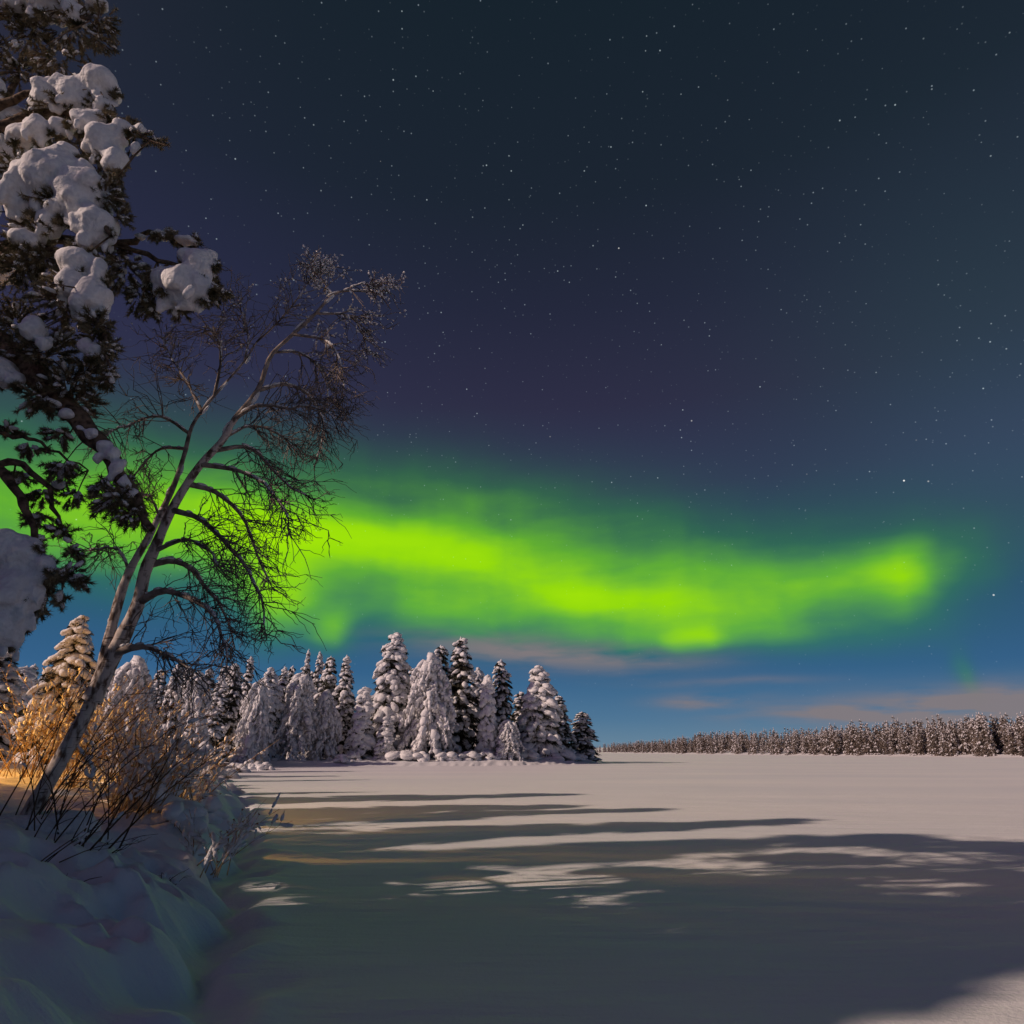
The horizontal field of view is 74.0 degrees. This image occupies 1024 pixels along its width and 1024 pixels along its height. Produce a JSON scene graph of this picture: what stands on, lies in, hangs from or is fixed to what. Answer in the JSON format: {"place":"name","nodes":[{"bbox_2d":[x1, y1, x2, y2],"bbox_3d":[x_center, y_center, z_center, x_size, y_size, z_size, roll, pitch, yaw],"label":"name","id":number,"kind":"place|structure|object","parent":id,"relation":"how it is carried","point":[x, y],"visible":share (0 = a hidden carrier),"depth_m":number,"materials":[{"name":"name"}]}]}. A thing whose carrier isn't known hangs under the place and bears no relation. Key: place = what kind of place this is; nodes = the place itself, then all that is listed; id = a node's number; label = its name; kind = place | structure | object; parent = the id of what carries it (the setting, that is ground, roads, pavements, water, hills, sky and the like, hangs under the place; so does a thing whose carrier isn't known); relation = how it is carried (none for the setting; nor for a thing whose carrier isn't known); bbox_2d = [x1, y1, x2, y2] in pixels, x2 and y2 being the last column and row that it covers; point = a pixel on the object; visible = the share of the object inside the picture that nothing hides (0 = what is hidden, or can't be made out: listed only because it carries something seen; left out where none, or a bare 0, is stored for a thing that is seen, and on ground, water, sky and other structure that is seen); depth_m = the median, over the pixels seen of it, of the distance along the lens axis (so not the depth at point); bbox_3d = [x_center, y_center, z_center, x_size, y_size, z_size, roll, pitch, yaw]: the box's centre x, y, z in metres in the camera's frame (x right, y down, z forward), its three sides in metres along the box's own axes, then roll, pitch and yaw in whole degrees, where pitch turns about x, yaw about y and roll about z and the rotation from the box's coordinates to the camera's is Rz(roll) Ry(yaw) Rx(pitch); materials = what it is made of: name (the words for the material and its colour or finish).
{"place":"outdoors","nodes":[
{"label":"outdoors","id":0,"kind":"place"},
{"bbox_2d":[155,869,187,884],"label":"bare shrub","id":1,"kind":"object","parent":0,"point":[171,880],"visible":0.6,"depth_m":7.45,"materials":[{"name":"brown plant"}]},
{"bbox_2d":[0,747,1023,1023],"bbox_3d":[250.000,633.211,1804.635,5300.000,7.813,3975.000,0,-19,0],"label":"snow ground","id":2,"kind":"structure","parent":0,"point":[728,887],"depth_m":7.29,"materials":[{"name":"snow"}]},
{"bbox_2d":[0,649,29,761],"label":"snow spruce","id":3,"kind":"object","parent":2,"relation":"on","point":[13,681],"visible":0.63,"depth_m":28.75,"materials":[{"name":"white plant"}]},
{"bbox_2d":[19,666,36,740],"bbox_3d":[-27.945,11.531,38.233,2.738,5.722,2.721,4,-20,-11],"label":"snow spruce","id":4,"kind":"object","parent":2,"relation":"on","point":[29,673],"visible":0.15,"depth_m":38.80,"materials":[{"name":"white plant"}]},
{"bbox_2d":[9,615,107,766],"bbox_3d":[-17.002,7.014,26.243,3.679,6.076,3.848,15,-24,-35],"label":"snow spruce","id":5,"kind":"object","parent":2,"relation":"on","point":[75,646],"visible":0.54,"depth_m":25.95,"materials":[{"name":"white plant"}]},
{"bbox_2d":[0,661,160,777],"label":"bare shrub","id":6,"kind":"object","parent":2,"relation":"on","point":[30,721],"visible":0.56,"depth_m":13.10,"materials":[{"name":"bark"},{"name":"wood"}]},
{"bbox_2d":[0,668,167,830],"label":"bare shrub","id":7,"kind":"object","parent":2,"relation":"on","point":[92,772],"visible":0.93,"depth_m":7.22,"materials":[{"name":"brown plant"}]},
{"bbox_2d":[41,817,154,862],"bbox_3d":[-3.793,2.999,6.258,0.918,0.384,0.488,11,-22,-29],"label":"bare shrub","id":8,"kind":"object","parent":2,"relation":"on","point":[81,835],"visible":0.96,"depth_m":6.13,"materials":[{"name":"brown plant"}]},
{"bbox_2d":[1,662,228,787],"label":"bare shrub","id":9,"kind":"object","parent":2,"relation":"on","point":[68,725],"visible":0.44,"depth_m":12.41,"materials":[{"name":"bark"},{"name":"wood"}]},
{"bbox_2d":[0,0,235,661],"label":"snow pine","id":10,"kind":"object","parent":2,"relation":"on","point":[51,192],"visible":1,"depth_m":6.86,"materials":[{"name":"white plant"}]},
{"bbox_2d":[25,710,213,850],"bbox_3d":[-3.923,2.674,6.859,1.873,1.340,0.760,0,-19,0],"label":"bare shrub","id":11,"kind":"object","parent":2,"relation":"on","point":[192,720],"visible":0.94,"depth_m":6.80,"materials":[{"name":"brown plant"}]},
{"bbox_2d":[98,836,151,852],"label":"bare shrub","id":12,"kind":"object","parent":2,"relation":"on","point":[134,840],"visible":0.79,"depth_m":6.51,"materials":[{"name":"brown plant"}]},
{"bbox_2d":[93,655,157,765],"bbox_3d":[-24.962,12.970,44.119,4.469,7.257,5.014,7,-21,-19],"label":"frosted birch","id":13,"kind":"object","parent":2,"relation":"on","point":[135,665],"visible":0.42,"depth_m":44.05,"materials":[{"name":"white wood"}]},
{"bbox_2d":[33,714,218,848],"bbox_3d":[-4.103,2.821,7.117,1.975,1.326,0.726,2,-20,-6],"label":"bare shrub","id":14,"kind":"object","parent":2,"relation":"on","point":[113,820],"visible":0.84,"depth_m":7.10,"materials":[{"name":"brown plant"}]},
{"bbox_2d":[57,705,223,818],"bbox_3d":[-5.364,3.556,9.812,2.151,1.570,1.753,0,-19,0],"label":"bare shrub","id":15,"kind":"object","parent":2,"relation":"on","point":[136,768],"visible":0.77,"depth_m":9.81,"materials":[{"name":"twigs"},{"name":"bark"}]},
{"bbox_2d":[97,774,184,812],"bbox_3d":[-5.580,4.318,10.359,1.254,0.611,0.908,0,-19,0],"label":"snow heap","id":16,"kind":"object","parent":2,"relation":"on","point":[170,797],"visible":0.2,"depth_m":10.19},
{"bbox_2d":[130,689,165,761],"bbox_3d":[-33.328,19.960,62.969,4.815,6.896,4.822,-3,-20,9],"label":"snow spruce","id":17,"kind":"object","parent":2,"relation":"on","point":[159,702],"visible":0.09,"depth_m":63.36,"materials":[{"name":"white plant"}]},
{"bbox_2d":[74,687,225,787],"bbox_3d":[-6.939,4.260,13.035,2.717,2.049,1.979,9,-21,-25],"label":"bare shrub","id":18,"kind":"object","parent":2,"relation":"on","point":[175,712],"visible":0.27,"depth_m":12.80,"materials":[{"name":"twigs"},{"name":"bark"}]},
{"bbox_2d":[153,669,167,690],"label":"snow spruce","id":19,"kind":"object","parent":2,"relation":"on","point":[161,684],"visible":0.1,"depth_m":97.88,"materials":[{"name":"white plant"}]},
{"bbox_2d":[144,664,182,766],"bbox_3d":[-19.358,11.721,38.400,2.431,6.113,2.543,-16,-25,39],"label":"snow spruce","id":20,"kind":"object","parent":2,"relation":"on","point":[174,697],"visible":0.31,"depth_m":38.20,"materials":[{"name":"white plant"}]},
{"bbox_2d":[110,714,236,800],"bbox_3d":[-5.476,3.952,10.741,2.067,1.538,1.600,0,-19,0],"label":"bare shrub","id":21,"kind":"object","parent":2,"relation":"on","point":[196,772],"visible":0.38,"depth_m":10.81,"materials":[{"name":"twigs"},{"name":"bark"}]},
{"bbox_2d":[140,800,208,833],"bbox_3d":[-4.784,4.335,9.692,1.040,0.427,0.930,0,-19,0],"label":"snow heap","id":22,"kind":"object","parent":2,"relation":"on","point":[172,812],"visible":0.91,"depth_m":9.49,"materials":[{"name":"snow"}]},
{"bbox_2d":[160,756,228,802],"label":"bare shrub","id":23,"kind":"object","parent":2,"relation":"on","point":[207,786],"visible":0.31,"depth_m":11.53,"materials":[{"name":"brown plant"}]},
{"bbox_2d":[179,671,211,760],"bbox_3d":[-26.174,17.011,55.618,3.477,7.886,4.048,16,-25,-38],"label":"frosted birch","id":24,"kind":"object","parent":2,"relation":"on","point":[204,731],"visible":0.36,"depth_m":55.28,"materials":[{"name":"white wood"}]},
{"bbox_2d":[180,740,216,765],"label":"snowy shrub","id":25,"kind":"object","parent":2,"relation":"on","point":[205,746],"visible":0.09,"depth_m":46.78,"materials":[{"name":"snow"}]},
{"bbox_2d":[0,245,406,834],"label":"leaning birch","id":26,"kind":"object","parent":2,"relation":"on","point":[116,645],"visible":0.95,"depth_m":8.24,"materials":[{"name":"brown plant"}]},
{"bbox_2d":[185,792,228,823],"bbox_3d":[-5.586,5.237,12.035,1.081,0.536,0.822,-8,-21,22],"label":"snow heap","id":27,"kind":"object","parent":2,"relation":"on","point":[212,805],"visible":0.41,"depth_m":11.83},
{"bbox_2d":[203,669,214,706],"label":"snow spruce","id":28,"kind":"object","parent":2,"relation":"on","point":[212,674],"visible":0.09,"depth_m":117.97,"materials":[{"name":"white plant"}]},
{"bbox_2d":[201,762,230,775],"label":"snowy shrub","id":29,"kind":"object","parent":2,"relation":"on","point":[226,772],"visible":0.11,"depth_m":33.79,"materials":[{"name":"snow"}]},
{"bbox_2d":[205,676,228,765],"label":"snow spruce","id":30,"kind":"object","parent":2,"relation":"on","point":[212,728],"visible":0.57,"depth_m":70.59,"materials":[{"name":"white plant"}]},
{"bbox_2d":[159,728,276,795],"bbox_3d":[-6.734,5.605,15.239,2.830,1.515,1.826,0,-19,0],"label":"bare shrub","id":31,"kind":"object","parent":2,"relation":"on","point":[218,757],"visible":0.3,"depth_m":15.03,"materials":[{"name":"brown plant"}]},
{"bbox_2d":[220,768,240,778],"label":"snowy shrub","id":32,"kind":"object","parent":2,"relation":"on","point":[235,775],"visible":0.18,"depth_m":42.73,"materials":[{"name":"snow"}]},
{"bbox_2d":[220,663,242,761],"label":"snow spruce","id":33,"kind":"object","parent":2,"relation":"on","point":[233,712],"visible":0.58,"depth_m":78.44,"materials":[{"name":"white plant"}]},
{"bbox_2d":[174,792,293,877],"bbox_3d":[-3.651,4.196,8.900,1.351,0.953,0.985,-12,-23,31],"label":"bare shrub","id":34,"kind":"object","parent":2,"relation":"on","point":[233,847],"visible":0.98,"depth_m":8.71,"materials":[{"name":"white plant"}]},
{"bbox_2d":[226,762,250,772],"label":"snowy shrub","id":35,"kind":"object","parent":2,"relation":"on","point":[244,769],"visible":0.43,"depth_m":54.10,"materials":[{"name":"snow"}]},
{"bbox_2d":[232,656,254,746],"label":"snow spruce","id":36,"kind":"object","parent":2,"relation":"on","point":[248,676],"visible":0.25,"depth_m":87.40,"materials":[{"name":"white plant"}]},
{"bbox_2d":[229,681,273,763],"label":"frosted birch","id":37,"kind":"object","parent":2,"relation":"on","point":[253,729],"visible":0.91,"depth_m":75.50,"materials":[{"name":"white wood"}]},
{"bbox_2d":[244,757,261,768],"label":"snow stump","id":38,"kind":"object","parent":2,"relation":"on","point":[250,764],"visible":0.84,"depth_m":67.09,"materials":[{"name":"snow"}]},
{"bbox_2d":[255,762,275,769],"bbox_3d":[-22.429,23.228,61.913,1.826,0.914,1.604,6,-20,-16],"label":"snow mound","id":39,"kind":"object","parent":2,"relation":"on","point":[265,766],"visible":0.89,"depth_m":61.46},
{"bbox_2d":[261,667,285,760],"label":"snow spruce","id":40,"kind":"object","parent":2,"relation":"on","point":[275,703],"visible":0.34,"depth_m":82.51,"materials":[{"name":"white plant"}]},
{"bbox_2d":[274,666,288,757],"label":"snow spruce","id":41,"kind":"object","parent":2,"relation":"on","point":[283,683],"visible":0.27,"depth_m":89.23,"materials":[{"name":"white plant"}]},
{"bbox_2d":[284,666,295,697],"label":"snow spruce","id":42,"kind":"object","parent":2,"relation":"on","point":[291,671],"visible":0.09,"depth_m":100.50,"materials":[{"name":"white plant"}]},
{"bbox_2d":[272,672,319,760],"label":"frosted birch","id":43,"kind":"object","parent":2,"relation":"on","point":[295,732],"visible":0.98,"depth_m":82.90,"materials":[{"name":"white wood"}]},
{"bbox_2d":[291,650,310,755],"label":"snow spruce","id":44,"kind":"object","parent":2,"relation":"on","point":[307,670],"visible":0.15,"depth_m":96.92,"materials":[{"name":"white plant"}]},
{"bbox_2d":[312,652,323,708],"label":"snow spruce","id":45,"kind":"object","parent":2,"relation":"on","point":[319,667],"visible":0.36,"depth_m":100.50,"materials":[{"name":"white plant"}]},
{"bbox_2d":[306,656,338,756],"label":"snow spruce","id":46,"kind":"object","parent":2,"relation":"on","point":[328,680],"visible":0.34,"depth_m":93.90,"materials":[{"name":"white plant"}]},
{"bbox_2d":[304,689,343,760],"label":"frosted birch","id":47,"kind":"object","parent":2,"relation":"on","point":[327,724],"visible":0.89,"depth_m":85.14,"materials":[{"name":"white wood"}]},
{"bbox_2d":[325,655,354,757],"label":"snow spruce","id":48,"kind":"object","parent":2,"relation":"on","point":[344,708],"visible":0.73,"depth_m":92.00,"materials":[{"name":"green plant"}]},
{"bbox_2d":[332,754,350,763],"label":"snow mound","id":49,"kind":"object","parent":2,"relation":"on","point":[343,758],"visible":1,"depth_m":78.51,"materials":[{"name":"snow"}]},
{"bbox_2d":[340,669,356,726],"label":"snow spruce","id":50,"kind":"object","parent":2,"relation":"on","point":[354,698],"visible":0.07,"depth_m":131.91,"materials":[{"name":"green plant"}]},
{"bbox_2d":[349,752,362,760],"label":"snow mound","id":51,"kind":"object","parent":2,"relation":"on","point":[356,756],"visible":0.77,"depth_m":81.32,"materials":[{"name":"snow"}]},
{"bbox_2d":[343,686,376,759],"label":"snow spruce","id":52,"kind":"object","parent":2,"relation":"on","point":[361,739],"visible":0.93,"depth_m":85.87,"materials":[{"name":"white plant"}]},
{"bbox_2d":[372,715,396,759],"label":"snow spruce","id":53,"kind":"object","parent":2,"relation":"on","point":[385,741],"visible":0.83,"depth_m":85.66,"materials":[{"name":"white plant"}]},
{"bbox_2d":[370,632,414,750],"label":"snow spruce","id":54,"kind":"object","parent":2,"relation":"on","point":[391,674],"visible":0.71,"depth_m":92.58,"materials":[{"name":"white plant"}]},
{"bbox_2d":[384,749,416,760],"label":"boulder","id":55,"kind":"object","parent":2,"relation":"on","point":[398,755],"visible":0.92,"depth_m":82.18,"materials":[{"name":"white stone"}]},
{"bbox_2d":[407,751,429,761],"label":"snowy shrub","id":56,"kind":"object","parent":2,"relation":"on","point":[421,756],"visible":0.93,"depth_m":82.11,"materials":[{"name":"snow"}]},
{"bbox_2d":[397,652,461,760],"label":"spruce","id":57,"kind":"object","parent":2,"relation":"on","point":[432,724],"visible":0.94,"depth_m":88.35,"materials":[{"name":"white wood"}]},
{"bbox_2d":[422,645,451,756],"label":"snow spruce","id":58,"kind":"object","parent":2,"relation":"on","point":[441,650],"visible":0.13,"depth_m":101.16,"materials":[{"name":"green plant"}]},
{"bbox_2d":[433,751,461,760],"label":"snowy shrub","id":59,"kind":"object","parent":2,"relation":"on","point":[450,756],"visible":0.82,"depth_m":83.80,"materials":[{"name":"snow"}]},
{"bbox_2d":[431,637,481,757],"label":"snow spruce","id":60,"kind":"object","parent":2,"relation":"on","point":[460,678],"visible":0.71,"depth_m":94.46,"materials":[{"name":"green plant"}]},
{"bbox_2d":[457,751,481,760],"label":"snowy shrub","id":61,"kind":"object","parent":2,"relation":"on","point":[469,755],"visible":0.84,"depth_m":85.39,"materials":[{"name":"snow"}]},
{"bbox_2d":[467,667,484,745],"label":"snow spruce","id":62,"kind":"object","parent":2,"relation":"on","point":[478,678],"visible":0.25,"depth_m":108.43,"materials":[{"name":"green plant"}]},
{"bbox_2d":[472,675,497,758],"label":"snow spruce","id":63,"kind":"object","parent":2,"relation":"on","point":[487,727],"visible":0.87,"depth_m":91.18,"materials":[{"name":"white plant"}]},
{"bbox_2d":[477,751,500,759],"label":"snowy shrub","id":64,"kind":"object","parent":2,"relation":"on","point":[487,755],"visible":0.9,"depth_m":86.61,"materials":[{"name":"snow"}]},
{"bbox_2d":[492,659,513,758],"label":"snow spruce","id":65,"kind":"object","parent":2,"relation":"on","point":[500,695],"visible":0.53,"depth_m":99.34,"materials":[{"name":"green plant"}]},
{"bbox_2d":[494,719,528,760],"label":"frosted birch","id":66,"kind":"object","parent":2,"relation":"on","point":[508,736],"visible":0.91,"depth_m":89.04,"materials":[{"name":"white wood"}]},
{"bbox_2d":[510,691,523,722],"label":"snow spruce","id":67,"kind":"object","parent":2,"relation":"on","point":[517,702],"visible":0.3,"depth_m":107.10,"materials":[{"name":"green plant"}]},
{"bbox_2d":[516,749,539,760],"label":"snowy shrub","id":68,"kind":"object","parent":2,"relation":"on","point":[531,754],"visible":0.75,"depth_m":90.20,"materials":[{"name":"snow"}]},
{"bbox_2d":[516,665,581,760],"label":"snow spruce","id":69,"kind":"object","parent":2,"relation":"on","point":[541,711],"visible":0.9,"depth_m":96.79,"materials":[{"name":"white plant"}]},
{"bbox_2d":[554,696,576,753],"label":"snow spruce","id":70,"kind":"object","parent":2,"relation":"on","point":[565,730],"visible":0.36,"depth_m":105.09,"materials":[{"name":"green plant"}]},
{"bbox_2d":[570,712,601,760],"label":"snow spruce","id":71,"kind":"object","parent":2,"relation":"on","point":[583,732],"visible":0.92,"depth_m":107.30,"materials":[{"name":"green plant"}]},
{"bbox_2d":[784,732,792,754],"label":"spruce","id":72,"kind":"object","parent":2,"relation":"on","point":[789,751],"visible":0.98,"depth_m":295.93,"materials":[{"name":"white plant"}]},
{"bbox_2d":[597,712,1023,752],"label":"forest","id":73,"kind":"object","parent":2,"relation":"on","point":[728,741],"visible":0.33,"depth_m":335.47,"materials":[{"name":"white wood"}]},
{"bbox_2d":[831,729,839,755],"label":"spruce","id":74,"kind":"object","parent":2,"relation":"on","point":[835,747],"visible":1,"depth_m":263.92,"materials":[{"name":"white plant"}]},
{"bbox_2d":[835,729,844,753],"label":"spruce","id":75,"kind":"object","parent":2,"relation":"on","point":[840,740],"visible":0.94,"depth_m":265.69,"materials":[{"name":"white plant"}]},
{"bbox_2d":[849,727,857,754],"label":"spruce","id":76,"kind":"object","parent":2,"relation":"on","point":[854,740],"visible":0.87,"depth_m":255.89,"materials":[{"name":"white plant"}]},
{"bbox_2d":[854,730,863,755],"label":"spruce","id":77,"kind":"object","parent":2,"relation":"on","point":[859,751],"visible":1,"depth_m":251.97,"materials":[{"name":"white plant"}]},
{"bbox_2d":[866,728,875,754],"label":"spruce","id":78,"kind":"object","parent":2,"relation":"on","point":[871,747],"visible":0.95,"depth_m":248.46,"materials":[{"name":"white plant"}]},
{"bbox_2d":[873,725,882,754],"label":"spruce","id":79,"kind":"object","parent":2,"relation":"on","point":[879,751],"visible":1,"depth_m":245.05,"materials":[{"name":"white plant"}]},
{"bbox_2d":[912,729,920,754],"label":"spruce","id":80,"kind":"object","parent":2,"relation":"on","point":[915,745],"visible":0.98,"depth_m":227.93,"materials":[{"name":"white plant"}]},
{"bbox_2d":[916,725,924,754],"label":"spruce","id":81,"kind":"object","parent":2,"relation":"on","point":[920,744],"visible":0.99,"depth_m":226.19,"materials":[{"name":"white plant"}]},
{"bbox_2d":[928,724,937,755],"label":"spruce","id":82,"kind":"object","parent":2,"relation":"on","point":[932,738],"visible":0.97,"depth_m":220.32,"materials":[{"name":"white plant"}]},
{"bbox_2d":[930,727,939,755],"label":"spruce","id":83,"kind":"object","parent":2,"relation":"on","point":[936,746],"visible":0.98,"depth_m":218.60,"materials":[{"name":"white plant"}]},
{"bbox_2d":[939,727,951,755],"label":"spruce","id":84,"kind":"object","parent":2,"relation":"on","point":[946,746],"visible":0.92,"depth_m":215.22,"materials":[{"name":"white plant"}]},
{"bbox_2d":[946,724,958,756],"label":"spruce","id":85,"kind":"object","parent":2,"relation":"on","point":[951,746],"visible":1,"depth_m":212.52,"materials":[{"name":"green plant"}]},
{"bbox_2d":[947,724,960,755],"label":"spruce","id":86,"kind":"object","parent":2,"relation":"on","point":[954,741],"visible":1,"depth_m":212.59,"materials":[{"name":"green plant"}]},
{"bbox_2d":[957,721,969,754],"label":"spruce","id":87,"kind":"object","parent":2,"relation":"on","point":[965,749],"visible":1,"depth_m":211.87,"materials":[{"name":"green plant"}]},
{"bbox_2d":[963,724,973,754],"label":"spruce","id":88,"kind":"object","parent":2,"relation":"on","point":[968,743],"visible":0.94,"depth_m":211.39,"materials":[{"name":"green plant"}]},
{"bbox_2d":[970,718,982,755],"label":"spruce","id":89,"kind":"object","parent":2,"relation":"on","point":[973,725],"visible":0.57,"depth_m":205.51,"materials":[{"name":"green plant"}]},
{"bbox_2d":[973,720,989,756],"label":"spruce","id":90,"kind":"object","parent":2,"relation":"on","point":[981,745],"visible":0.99,"depth_m":202.56,"materials":[{"name":"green plant"}]},
{"bbox_2d":[979,713,1000,753],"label":"spruce","id":91,"kind":"object","parent":2,"relation":"on","point":[984,718],"visible":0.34,"depth_m":206.12,"materials":[{"name":"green plant"}]},
{"bbox_2d":[984,721,998,755],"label":"spruce","id":92,"kind":"object","parent":2,"relation":"on","point":[987,724],"visible":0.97,"depth_m":201.38,"materials":[{"name":"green plant"}]},
{"bbox_2d":[987,728,998,755],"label":"spruce","id":93,"kind":"object","parent":2,"relation":"on","point":[992,747],"visible":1,"depth_m":200.50,"materials":[{"name":"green plant"}]},
{"bbox_2d":[999,716,1009,753],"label":"spruce","id":94,"kind":"object","parent":2,"relation":"on","point":[1004,724],"visible":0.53,"depth_m":202.08,"materials":[{"name":"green plant"}]},
{"bbox_2d":[1006,726,1016,755],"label":"spruce","id":95,"kind":"object","parent":2,"relation":"on","point":[1012,747],"visible":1,"depth_m":194.81,"materials":[{"name":"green plant"}]},
{"bbox_2d":[1016,732,1023,756],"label":"spruce","id":96,"kind":"object","parent":2,"relation":"on","point":[1020,749],"visible":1,"depth_m":190.69,"materials":[{"name":"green plant"}]},
{"bbox_2d":[1017,716,1023,755],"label":"spruce","id":97,"kind":"object","parent":2,"relation":"on","point":[1020,730],"visible":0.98,"depth_m":192.86,"materials":[{"name":"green plant"}]},
{"bbox_2d":[0,0,1023,747],"label":"sky","id":98,"kind":"structure","parent":0,"point":[699,407],"materials":[{"name":"blue"}]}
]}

